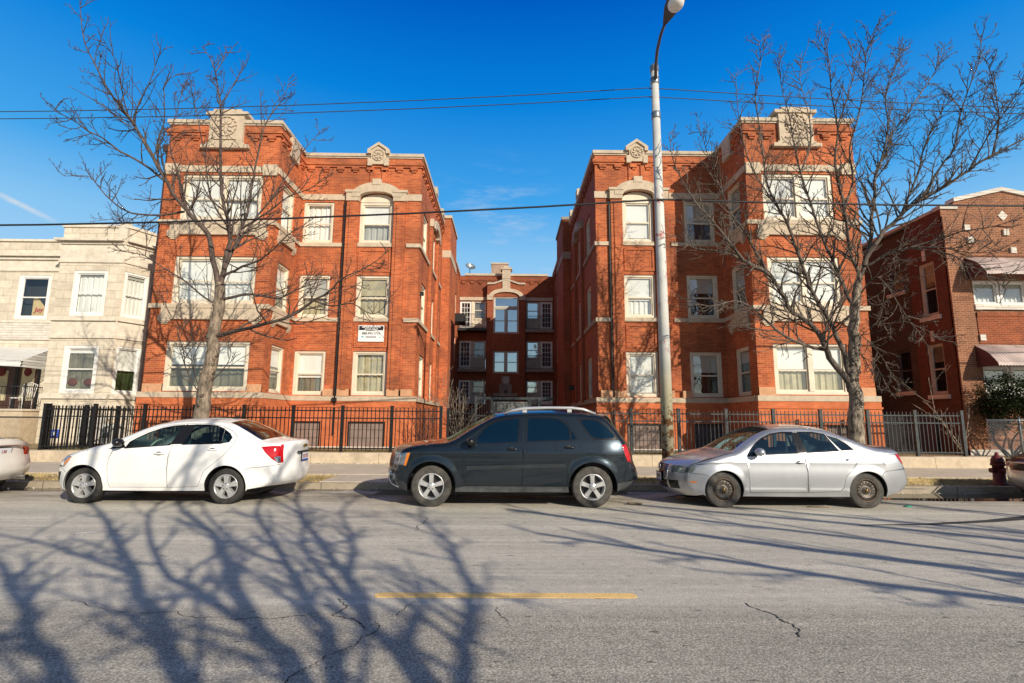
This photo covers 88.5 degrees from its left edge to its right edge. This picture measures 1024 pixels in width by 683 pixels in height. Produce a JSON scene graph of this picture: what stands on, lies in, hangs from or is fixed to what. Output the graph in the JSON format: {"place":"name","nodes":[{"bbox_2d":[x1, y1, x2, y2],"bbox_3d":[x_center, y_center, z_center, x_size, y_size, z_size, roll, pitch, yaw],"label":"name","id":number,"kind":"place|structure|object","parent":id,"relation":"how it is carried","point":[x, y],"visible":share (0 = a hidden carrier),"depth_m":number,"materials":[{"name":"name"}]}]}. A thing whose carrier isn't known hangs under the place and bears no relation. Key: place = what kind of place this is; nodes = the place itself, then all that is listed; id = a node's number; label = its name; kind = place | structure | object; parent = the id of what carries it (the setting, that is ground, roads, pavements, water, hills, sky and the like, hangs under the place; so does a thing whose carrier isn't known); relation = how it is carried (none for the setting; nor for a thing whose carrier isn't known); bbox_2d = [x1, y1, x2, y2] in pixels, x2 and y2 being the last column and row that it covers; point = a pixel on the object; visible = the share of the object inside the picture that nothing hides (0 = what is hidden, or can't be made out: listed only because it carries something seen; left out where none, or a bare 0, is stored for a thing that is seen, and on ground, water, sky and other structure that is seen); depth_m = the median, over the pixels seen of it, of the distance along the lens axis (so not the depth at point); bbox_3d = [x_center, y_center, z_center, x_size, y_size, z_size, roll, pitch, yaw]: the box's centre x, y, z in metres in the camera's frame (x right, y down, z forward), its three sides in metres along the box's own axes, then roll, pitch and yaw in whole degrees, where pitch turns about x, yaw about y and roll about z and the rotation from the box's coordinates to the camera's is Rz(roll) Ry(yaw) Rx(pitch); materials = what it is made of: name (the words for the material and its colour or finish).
{"place":"outdoors","nodes":[
{"label":"outdoors","id":0,"kind":"place"},
{"bbox_2d":[320,475,391,481],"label":"path","id":1,"kind":"structure","parent":0,"point":[363,478],"depth_m":12.24,"materials":[{"name":"concrete"}]},
{"bbox_2d":[29,448,912,455],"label":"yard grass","id":2,"kind":"structure","parent":0,"point":[351,451],"depth_m":17.44,"materials":[{"name":"plant"}]},
{"bbox_2d":[9,474,1011,485],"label":"parkway","id":3,"kind":"structure","parent":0,"point":[640,478],"depth_m":12.22,"materials":[{"name":"brown plant"}]},
{"bbox_2d":[40,0,400,442],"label":"bare tree","id":4,"kind":"object","parent":3,"relation":"on","point":[207,372],"visible":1,"depth_m":13.20,"materials":[{"name":"grey plant"}]},
{"bbox_2d":[649,0,684,458],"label":"street lamp","id":5,"kind":"object","parent":3,"relation":"on","point":[672,8],"visible":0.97,"depth_m":12.49,"materials":[{"name":"grey metal"}]},
{"bbox_2d":[0,96,1021,118],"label":"overhead cable","id":6,"kind":"object","parent":5,"relation":"attached to","point":[499,104],"visible":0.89,"depth_m":13.21,"materials":[{"name":"black plastic"}]},
{"bbox_2d":[0,199,1022,225],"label":"overhead cable","id":7,"kind":"object","parent":5,"relation":"attached to","point":[508,208],"visible":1,"depth_m":12.73,"materials":[{"name":"black plastic"}]},
{"bbox_2d":[0,87,1023,111],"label":"overhead cable","id":8,"kind":"object","parent":5,"relation":"attached to","point":[501,96],"visible":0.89,"depth_m":13.24,"materials":[{"name":"black plastic"}]},
{"bbox_2d":[988,452,1010,485],"bbox_3d":[11.186,2.922,12.095,0.346,0.740,0.346,-8,-12,44],"label":"fire hydrant","id":9,"kind":"object","parent":3,"relation":"on","point":[997,470],"visible":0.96,"depth_m":12.02,"materials":[{"name":"red metal"}]},
{"bbox_2d":[0,489,1023,682],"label":"road","id":10,"kind":"structure","parent":0,"point":[854,593],"depth_m":4.80,"materials":[{"name":"grey asphalt"}]},
{"bbox_2d":[0,437,29,485],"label":"parked sedan","id":11,"kind":"object","parent":10,"relation":"on","point":[14,459],"visible":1,"depth_m":10.58,"materials":[{"name":"white paint"}]},
{"bbox_2d":[58,416,312,503],"bbox_3d":[-6.279,2.238,10.264,4.521,1.569,2.108,0,-8,-1],"label":"parked sedan","id":12,"kind":"object","parent":10,"relation":"on","point":[254,456],"visible":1,"depth_m":9.44,"materials":[{"name":"white paint"}]},
{"bbox_2d":[374,592,636,597],"bbox_3d":[-0.052,2.228,4.615,2.304,0.003,0.125,0,-8,-1],"label":"yellow line","id":13,"kind":"object","parent":10,"relation":"on","point":[497,595],"visible":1,"depth_m":4.61,"materials":[{"name":"paint"}]},
{"bbox_2d":[3,462,1018,493],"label":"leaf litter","id":14,"kind":"object","parent":10,"relation":"on","point":[397,489],"visible":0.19,"depth_m":11.47,"materials":[{"name":"plant"}]},
{"bbox_2d":[0,488,1023,500],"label":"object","id":15,"kind":"object","parent":10,"relation":"on","point":[968,497],"visible":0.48,"depth_m":10.89,"materials":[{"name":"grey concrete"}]},
{"bbox_2d":[388,403,637,507],"bbox_3d":[0.017,2.123,10.220,4.750,1.868,2.218,0,-8,-1],"label":"parked suv","id":16,"kind":"object","parent":10,"relation":"on","point":[583,456],"visible":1,"depth_m":9.35,"materials":[{"name":"black paint"}]},
{"bbox_2d":[13,517,1023,682],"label":"road cracks","id":17,"kind":"object","parent":10,"relation":"on","point":[396,615],"visible":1,"depth_m":4.09,"materials":[{"name":"grey asphalt"}]},
{"bbox_2d":[656,424,906,508],"bbox_3d":[5.118,2.366,10.290,4.556,1.478,2.157,0,-8,-1],"label":"parked sedan","id":18,"kind":"object","parent":10,"relation":"on","point":[857,474],"visible":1,"depth_m":9.44,"materials":[{"name":"silver metal"}]},
{"bbox_2d":[894,488,929,493],"bbox_3d":[-0.209,3.190,11.389,18.500,0.090,0.230,0,-8,-1],"label":"gutter apron","id":19,"kind":"object","parent":10,"relation":"on","point":[914,491],"visible":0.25,"depth_m":11.38,"materials":[{"name":"concrete"}]},
{"bbox_2d":[875,516,1023,524],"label":"shadow","id":20,"kind":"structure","parent":10,"relation":"on","point":[1001,519],"depth_m":8.21},
{"bbox_2d":[1004,453,1023,492],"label":"parked sedan","id":21,"kind":"object","parent":10,"relation":"on","point":[1015,469],"visible":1,"depth_m":10.74,"materials":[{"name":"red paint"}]},
{"bbox_2d":[0,0,1023,365],"label":"sky","id":22,"kind":"structure","parent":0,"point":[338,51],"materials":[{"name":"blue"}]},
{"bbox_2d":[12,472,1012,485],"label":"dry grass","id":23,"kind":"structure","parent":0,"point":[910,479],"depth_m":12.38,"materials":[{"name":"brown plant"}]},
{"bbox_2d":[652,10,1023,444],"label":"bare tree","id":24,"kind":"object","parent":23,"relation":"on","point":[849,375],"visible":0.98,"depth_m":13.21,"materials":[{"name":"brown plant"}]},
{"bbox_2d":[26,462,1007,478],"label":"sidewalk","id":25,"kind":"structure","parent":0,"point":[328,469],"depth_m":14.30,"materials":[{"name":"concrete"}]},
{"bbox_2d":[632,454,1005,467],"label":"wall","id":26,"kind":"structure","parent":25,"relation":"on","point":[907,461],"depth_m":16.02,"materials":[{"name":"concrete"}]},
{"bbox_2d":[591,408,967,455],"bbox_3d":[8.120,2.804,16.289,11.926,1.405,0.102,0,-8,-1],"label":"iron fence","id":27,"kind":"object","parent":26,"relation":"on","point":[915,423],"visible":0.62,"depth_m":16.31,"materials":[{"name":"black metal"}]},
{"bbox_2d":[29,444,1010,457],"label":"yard","id":28,"kind":"structure","parent":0,"point":[644,452],"depth_m":18.52,"materials":[{"name":"concrete"}]},
{"bbox_2d":[0,416,41,448],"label":"chain link fence","id":29,"kind":"object","parent":28,"relation":"on","point":[13,417],"visible":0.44,"depth_m":16.88,"materials":[{"name":"black metal"}]},
{"bbox_2d":[0,224,156,443],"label":"stone house","id":30,"kind":"structure","parent":28,"relation":"on","point":[81,342],"depth_m":22.51,"materials":[{"name":"stone"}]},
{"bbox_2d":[0,359,41,408],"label":"porch","id":31,"kind":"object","parent":30,"relation":"in","point":[9,375],"depth_m":22.94,"materials":[{"name":"black plastic"}]},
{"bbox_2d":[14,275,51,319],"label":"window","id":32,"kind":"structure","parent":30,"relation":"in","point":[30,287],"depth_m":23.76,"materials":[{"name":"white plastic"}]},
{"bbox_2d":[31,298,44,315],"bbox_3d":[-21.197,-1.570,23.605,0.630,0.890,0.007,0,-8,-1],"label":"paper sign","id":33,"kind":"object","parent":30,"relation":"attached to","point":[38,308],"visible":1,"depth_m":23.59,"materials":[{"name":"beige"}]},
{"bbox_2d":[59,345,98,392],"bbox_3d":[-17.987,1.179,22.092,1.440,1.990,0.465,0,-8,-1],"label":"window","id":34,"kind":"structure","parent":30,"relation":"in","point":[79,361],"depth_m":21.99,"materials":[{"name":"white plastic"}]},
{"bbox_2d":[69,271,108,315],"bbox_3d":[-17.966,-2.021,22.567,1.440,1.960,0.465,0,-8,-1],"label":"window","id":35,"kind":"structure","parent":30,"relation":"in","point":[89,287],"depth_m":22.46,"materials":[{"name":"white glass"}]},
{"bbox_2d":[111,346,141,393],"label":"window","id":36,"kind":"structure","parent":30,"relation":"in","point":[127,359],"depth_m":22.50,"materials":[{"name":"white glass"}]},
{"bbox_2d":[120,272,149,319],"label":"window","id":37,"kind":"structure","parent":30,"relation":"in","point":[135,289],"depth_m":23.00,"materials":[{"name":"white glass"}]},
{"bbox_2d":[43,403,134,449],"bbox_3d":[-14.665,3.027,18.774,0.102,1.485,4.602,0,-8,-1],"label":"iron fence","id":38,"kind":"object","parent":28,"relation":"on","point":[83,425],"visible":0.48,"depth_m":18.00,"materials":[{"name":"black metal"}]},
{"bbox_2d":[90,198,157,231],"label":"background tree","id":39,"kind":"object","parent":28,"relation":"on","point":[121,212],"visible":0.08,"depth_m":48.19,"materials":[{"name":"brown plant"}]},
{"bbox_2d":[29,449,391,463],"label":"wall","id":40,"kind":"structure","parent":28,"relation":"on","point":[36,455],"depth_m":16.18,"materials":[{"name":"concrete"}]},
{"bbox_2d":[38,403,442,451],"bbox_3d":[-8.443,2.706,16.496,12.486,1.435,0.102,0,-8,-1],"label":"iron fence","id":41,"kind":"object","parent":40,"relation":"on","point":[94,416],"visible":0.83,"depth_m":16.50,"materials":[{"name":"black metal"}]},
{"bbox_2d":[426,368,488,434],"bbox_3d":[-1.850,2.340,18.873,2.529,3.116,1.940,-1,-9,11],"label":"bare shrub","id":42,"kind":"object","parent":28,"relation":"on","point":[461,415],"visible":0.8,"depth_m":18.77,"materials":[{"name":"brown plant"}]},
{"bbox_2d":[446,408,473,436],"bbox_3d":[-1.813,3.063,18.327,0.952,1.455,0.102,0,-8,-1],"label":"iron fence","id":43,"kind":"object","parent":28,"relation":"on","point":[458,419],"visible":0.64,"depth_m":18.35,"materials":[{"name":"black metal"}]},
{"bbox_2d":[132,107,884,451],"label":"apartment building","id":44,"kind":"structure","parent":28,"relation":"on","point":[578,327],"depth_m":19.85,"materials":[{"name":"red brick"}]},
{"bbox_2d":[162,341,249,390],"bbox_3d":[-10.266,0.859,17.914,2.820,1.680,0.480,0,-8,-1],"label":"window","id":45,"kind":"structure","parent":44,"relation":"in","point":[234,378],"depth_m":17.82,"materials":[{"name":"white glass"}]},
{"bbox_2d":[171,256,256,303],"bbox_3d":[-10.246,-2.083,18.350,2.820,1.690,0.480,0,-8,-1],"label":"window","id":46,"kind":"structure","parent":44,"relation":"in","point":[241,280],"depth_m":18.25,"materials":[{"name":"white glass"}]},
{"bbox_2d":[180,175,263,219],"bbox_3d":[-10.225,-5.041,18.789,2.820,1.690,0.480,0,-8,-1],"label":"window","id":47,"kind":"structure","parent":44,"relation":"in","point":[215,191],"depth_m":18.68,"materials":[{"name":"white glass"}]},
{"bbox_2d":[269,345,282,393],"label":"window","id":48,"kind":"structure","parent":44,"relation":"in","point":[277,352],"depth_m":19.05,"materials":[{"name":"white glass"}]},
{"bbox_2d":[275,262,288,311],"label":"window","id":49,"kind":"structure","parent":44,"relation":"in","point":[284,273],"depth_m":19.45,"materials":[{"name":"beige paint"}]},
{"bbox_2d":[281,184,293,233],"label":"window","id":50,"kind":"structure","parent":44,"relation":"in","point":[285,223],"depth_m":19.92,"materials":[{"name":"white glass"}]},
{"bbox_2d":[294,421,320,445],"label":"basement window","id":51,"kind":"structure","parent":44,"relation":"in","point":[303,422],"depth_m":19.63,"materials":[{"name":"beige glass"}]},
{"bbox_2d":[292,351,325,394],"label":"window","id":52,"kind":"structure","parent":44,"relation":"in","point":[309,366],"depth_m":20.10,"materials":[{"name":"white glass"}]},
{"bbox_2d":[297,275,330,317],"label":"window","id":53,"kind":"structure","parent":44,"relation":"in","point":[320,313],"depth_m":20.55,"materials":[{"name":"beige glass"}]},
{"bbox_2d":[302,202,334,242],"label":"window","id":54,"kind":"structure","parent":44,"relation":"in","point":[325,234],"depth_m":20.99,"materials":[{"name":"white glass"}]},
{"bbox_2d":[347,421,384,446],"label":"basement window","id":55,"kind":"structure","parent":44,"relation":"in","point":[373,424],"depth_m":19.64,"materials":[{"name":"beige glass"}]},
{"bbox_2d":[351,351,387,394],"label":"window","id":56,"kind":"structure","parent":44,"relation":"in","point":[369,369],"depth_m":20.14,"materials":[{"name":"beige glass"}]},
{"bbox_2d":[358,325,383,341],"bbox_3d":[-5.401,-0.305,20.162,0.980,0.630,0.039,0,-8,-1],"label":"letting sign","id":57,"kind":"object","parent":44,"relation":"attached to","point":[367,333],"visible":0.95,"depth_m":20.15,"materials":[{"name":"white plastic"}]},
{"bbox_2d":[355,276,390,317],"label":"window","id":58,"kind":"structure","parent":44,"relation":"in","point":[377,294],"depth_m":20.59,"materials":[{"name":"beige glass"}]},
{"bbox_2d":[359,203,393,242],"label":"window","id":59,"kind":"structure","parent":44,"relation":"in","point":[373,229],"depth_m":21.02,"materials":[{"name":"white glass"}]},
{"bbox_2d":[418,355,422,397],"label":"window","id":60,"kind":"structure","parent":44,"relation":"in","point":[420,358],"depth_m":21.89,"materials":[{"name":"beige paint"}]},
{"bbox_2d":[458,380,469,403],"bbox_3d":[-3.407,3.625,37.666,0.940,1.700,0.340,0,-8,-1],"label":"door","id":61,"kind":"structure","parent":44,"relation":"in","point":[466,388],"depth_m":37.61,"materials":[{"name":"white wood"}]},
{"bbox_2d":[459,341,470,368],"bbox_3d":[-3.389,0.984,38.057,0.940,2.040,0.340,0,-8,-1],"label":"door","id":62,"kind":"structure","parent":44,"relation":"in","point":[464,346],"depth_m":38.01,"materials":[{"name":"white wood"}]},
{"bbox_2d":[460,301,471,327],"bbox_3d":[-3.369,-1.875,38.482,0.940,2.100,0.340,0,-8,-1],"label":"door","id":63,"kind":"structure","parent":44,"relation":"in","point":[465,306],"depth_m":38.46,"materials":[{"name":"white wood"}]},
{"bbox_2d":[472,380,484,393],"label":"window","id":64,"kind":"structure","parent":44,"relation":"in","point":[476,384],"depth_m":37.65,"materials":[{"name":"glass"}]},
{"bbox_2d":[472,341,485,359],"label":"window","id":65,"kind":"structure","parent":44,"relation":"in","point":[479,347],"depth_m":38.08,"materials":[{"name":"glass"}]},
{"bbox_2d":[473,301,485,319],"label":"window","id":66,"kind":"structure","parent":44,"relation":"in","point":[479,307],"depth_m":38.50,"materials":[{"name":"beige glass"}]},
{"bbox_2d":[493,308,518,333],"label":"window","id":67,"kind":"structure","parent":44,"relation":"in","point":[505,320],"depth_m":37.85,"materials":[{"name":"blue glass"}]},
{"bbox_2d":[493,351,518,372],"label":"window","id":68,"kind":"structure","parent":44,"relation":"in","point":[503,361],"depth_m":37.41,"materials":[{"name":"blue glass"}]},
{"bbox_2d":[494,297,518,307],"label":"window","id":69,"kind":"structure","parent":44,"relation":"in","point":[499,302],"depth_m":38.05,"materials":[{"name":"blue glass"}]},
{"bbox_2d":[526,381,538,393],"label":"window","id":70,"kind":"structure","parent":44,"relation":"in","point":[532,387],"depth_m":37.65,"materials":[{"name":"glass"}]},
{"bbox_2d":[526,341,538,358],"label":"window","id":71,"kind":"structure","parent":44,"relation":"in","point":[532,347],"depth_m":38.05,"materials":[{"name":"glass"}]},
{"bbox_2d":[526,302,538,319],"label":"window","id":72,"kind":"structure","parent":44,"relation":"in","point":[532,308],"depth_m":38.47,"materials":[{"name":"glass"}]},
{"bbox_2d":[541,341,551,367],"bbox_3d":[2.490,1.034,38.125,0.940,2.040,0.340,0,-8,-1],"label":"door","id":73,"kind":"structure","parent":44,"relation":"in","point":[546,347],"depth_m":38.10,"materials":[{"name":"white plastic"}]},
{"bbox_2d":[541,302,551,329],"bbox_3d":[2.510,-1.825,38.550,0.940,2.100,0.340,0,-8,-1],"label":"door","id":74,"kind":"structure","parent":44,"relation":"in","point":[546,307],"depth_m":38.53,"materials":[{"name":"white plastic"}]},
{"bbox_2d":[541,381,552,404],"bbox_3d":[2.472,3.675,37.734,0.940,1.700,0.340,0,-8,-1],"label":"door","id":75,"kind":"structure","parent":44,"relation":"in","point":[546,386],"depth_m":37.68,"materials":[{"name":"white plastic"}]},
{"bbox_2d":[588,357,591,398],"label":"window","id":76,"kind":"structure","parent":44,"relation":"in","point":[590,359],"depth_m":21.96,"materials":[{"name":"glass"}]},
{"bbox_2d":[622,201,653,241],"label":"window","id":77,"kind":"structure","parent":44,"relation":"in","point":[637,217],"depth_m":20.61,"materials":[{"name":"white glass"}]},
{"bbox_2d":[624,275,655,317],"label":"window","id":78,"kind":"structure","parent":44,"relation":"in","point":[639,290],"depth_m":20.20,"materials":[{"name":"white glass"}]},
{"bbox_2d":[626,352,658,396],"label":"window","id":79,"kind":"structure","parent":44,"relation":"in","point":[641,367],"depth_m":19.73,"materials":[{"name":"white glass"}]},
{"bbox_2d":[628,423,661,448],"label":"basement window","id":80,"kind":"structure","parent":44,"relation":"in","point":[657,426],"depth_m":19.27,"materials":[{"name":"black plastic"}]},
{"bbox_2d":[683,202,714,242],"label":"window","id":81,"kind":"structure","parent":44,"relation":"in","point":[703,231],"depth_m":20.67,"materials":[{"name":"grey glass"}]},
{"bbox_2d":[686,275,718,318],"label":"window","id":82,"kind":"structure","parent":44,"relation":"in","point":[706,285],"depth_m":20.28,"materials":[{"name":"grey glass"}]},
{"bbox_2d":[690,352,722,396],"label":"window","id":83,"kind":"structure","parent":44,"relation":"in","point":[705,367],"depth_m":19.83,"materials":[{"name":"grey glass"}]},
{"bbox_2d":[694,424,723,448],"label":"basement window","id":84,"kind":"structure","parent":44,"relation":"in","point":[698,433],"depth_m":19.31,"materials":[{"name":"black plastic"}]},
{"bbox_2d":[728,182,740,232],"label":"window","id":85,"kind":"structure","parent":44,"relation":"in","point":[735,207],"depth_m":19.49,"materials":[{"name":"grey glass"}]},
{"bbox_2d":[732,262,745,312],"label":"window","id":86,"kind":"structure","parent":44,"relation":"in","point":[738,278],"depth_m":19.10,"materials":[{"name":"grey glass"}]},
{"bbox_2d":[736,346,750,395],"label":"window","id":87,"kind":"structure","parent":44,"relation":"in","point":[743,364],"depth_m":18.64,"materials":[{"name":"grey glass"}]},
{"bbox_2d":[761,174,834,219],"bbox_3d":[9.880,-4.957,18.428,2.460,1.690,0.480,0,-8,-1],"label":"window","id":88,"kind":"structure","parent":44,"relation":"in","point":[820,181],"depth_m":18.30,"materials":[{"name":"white glass"}]},
{"bbox_2d":[767,257,841,305],"bbox_3d":[9.860,-2.000,17.990,2.460,1.690,0.480,0,-8,-1],"label":"window","id":89,"kind":"structure","parent":44,"relation":"in","point":[778,273],"depth_m":17.87,"materials":[{"name":"white glass"}]},
{"bbox_2d":[773,344,848,394],"bbox_3d":[9.840,0.943,17.553,2.460,1.680,0.480,0,-8,-1],"label":"window","id":90,"kind":"structure","parent":44,"relation":"in","point":[815,375],"depth_m":17.45,"materials":[{"name":"white glass"}]},
{"bbox_2d":[827,425,847,441],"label":"basement window","id":91,"kind":"structure","parent":44,"relation":"in","point":[830,426],"depth_m":16.99,"materials":[{"name":"black plastic"}]},
{"bbox_2d":[474,396,553,421],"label":"courtyard gate","id":92,"kind":"structure","parent":28,"relation":"on","point":[500,406],"depth_m":21.84,"materials":[{"name":"grey metal"}]},
{"bbox_2d":[883,413,940,451],"bbox_3d":[14.426,3.372,19.198,2.353,1.500,0.067,0,-8,-1],"label":"chain link fence","id":93,"kind":"object","parent":28,"relation":"on","point":[938,438],"visible":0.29,"depth_m":19.19,"materials":[{"name":"metal"}]},
{"bbox_2d":[901,364,975,451],"bbox_3d":[14.463,2.317,17.560,2.391,3.017,1.289,0,-8,-1],"label":"sapling","id":94,"kind":"object","parent":28,"relation":"on","point":[953,437],"visible":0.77,"depth_m":17.64,"materials":[{"name":"brown plant"}]},
{"bbox_2d":[862,187,1023,458],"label":"brick house","id":95,"kind":"structure","parent":28,"relation":"on","point":[987,323],"depth_m":19.25,"materials":[{"name":"red brick"}]},
{"bbox_2d":[889,269,903,292],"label":"window","id":96,"kind":"structure","parent":95,"relation":"in","point":[896,286],"depth_m":22.05,"materials":[{"name":"grey"}]},
{"bbox_2d":[897,349,913,391],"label":"window","id":97,"kind":"structure","parent":95,"relation":"in","point":[904,361],"depth_m":21.51,"materials":[{"name":"grey"}]},
{"bbox_2d":[919,261,938,316],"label":"window","id":98,"kind":"structure","parent":95,"relation":"in","point":[928,284],"depth_m":20.11,"materials":[{"name":"grey paint"}]},
{"bbox_2d":[928,343,947,394],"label":"window","id":99,"kind":"structure","parent":95,"relation":"in","point":[936,357],"depth_m":19.66,"materials":[{"name":"black glass"}]},
{"bbox_2d":[972,281,999,303],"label":"window","id":100,"kind":"structure","parent":95,"relation":"in","point":[989,294],"depth_m":19.04,"materials":[{"name":"white glass"}]},
{"bbox_2d":[983,366,1011,394],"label":"window","id":101,"kind":"structure","parent":95,"relation":"in","point":[988,372],"depth_m":18.58,"materials":[{"name":"white glass"}]},
{"bbox_2d":[998,281,1023,304],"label":"window","id":102,"kind":"structure","parent":95,"relation":"in","point":[1014,295],"depth_m":19.04,"materials":[{"name":"white glass"}]},
{"bbox_2d":[1009,366,1023,394],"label":"window","id":103,"kind":"structure","parent":95,"relation":"in","point":[1016,370],"depth_m":18.58,"materials":[{"name":"glass"}]},
{"bbox_2d":[966,370,1023,456],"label":"evergreen bush","id":104,"kind":"object","parent":28,"relation":"on","point":[1013,404],"visible":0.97,"depth_m":17.48,"materials":[{"name":"green plant"}]},
{"bbox_2d":[986,417,1023,456],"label":"chain link fence","id":105,"kind":"object","parent":28,"relation":"on","point":[1018,419],"visible":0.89,"depth_m":16.95,"materials":[{"name":"metal"}]},
{"label":"ground","id":106,"kind":"structure","parent":0,"visible":0},
{"bbox_2d":[0,480,1022,492],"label":"kerb","id":107,"kind":"structure","parent":106,"relation":"on","point":[632,487],"depth_m":11.48,"materials":[{"name":"concrete"}]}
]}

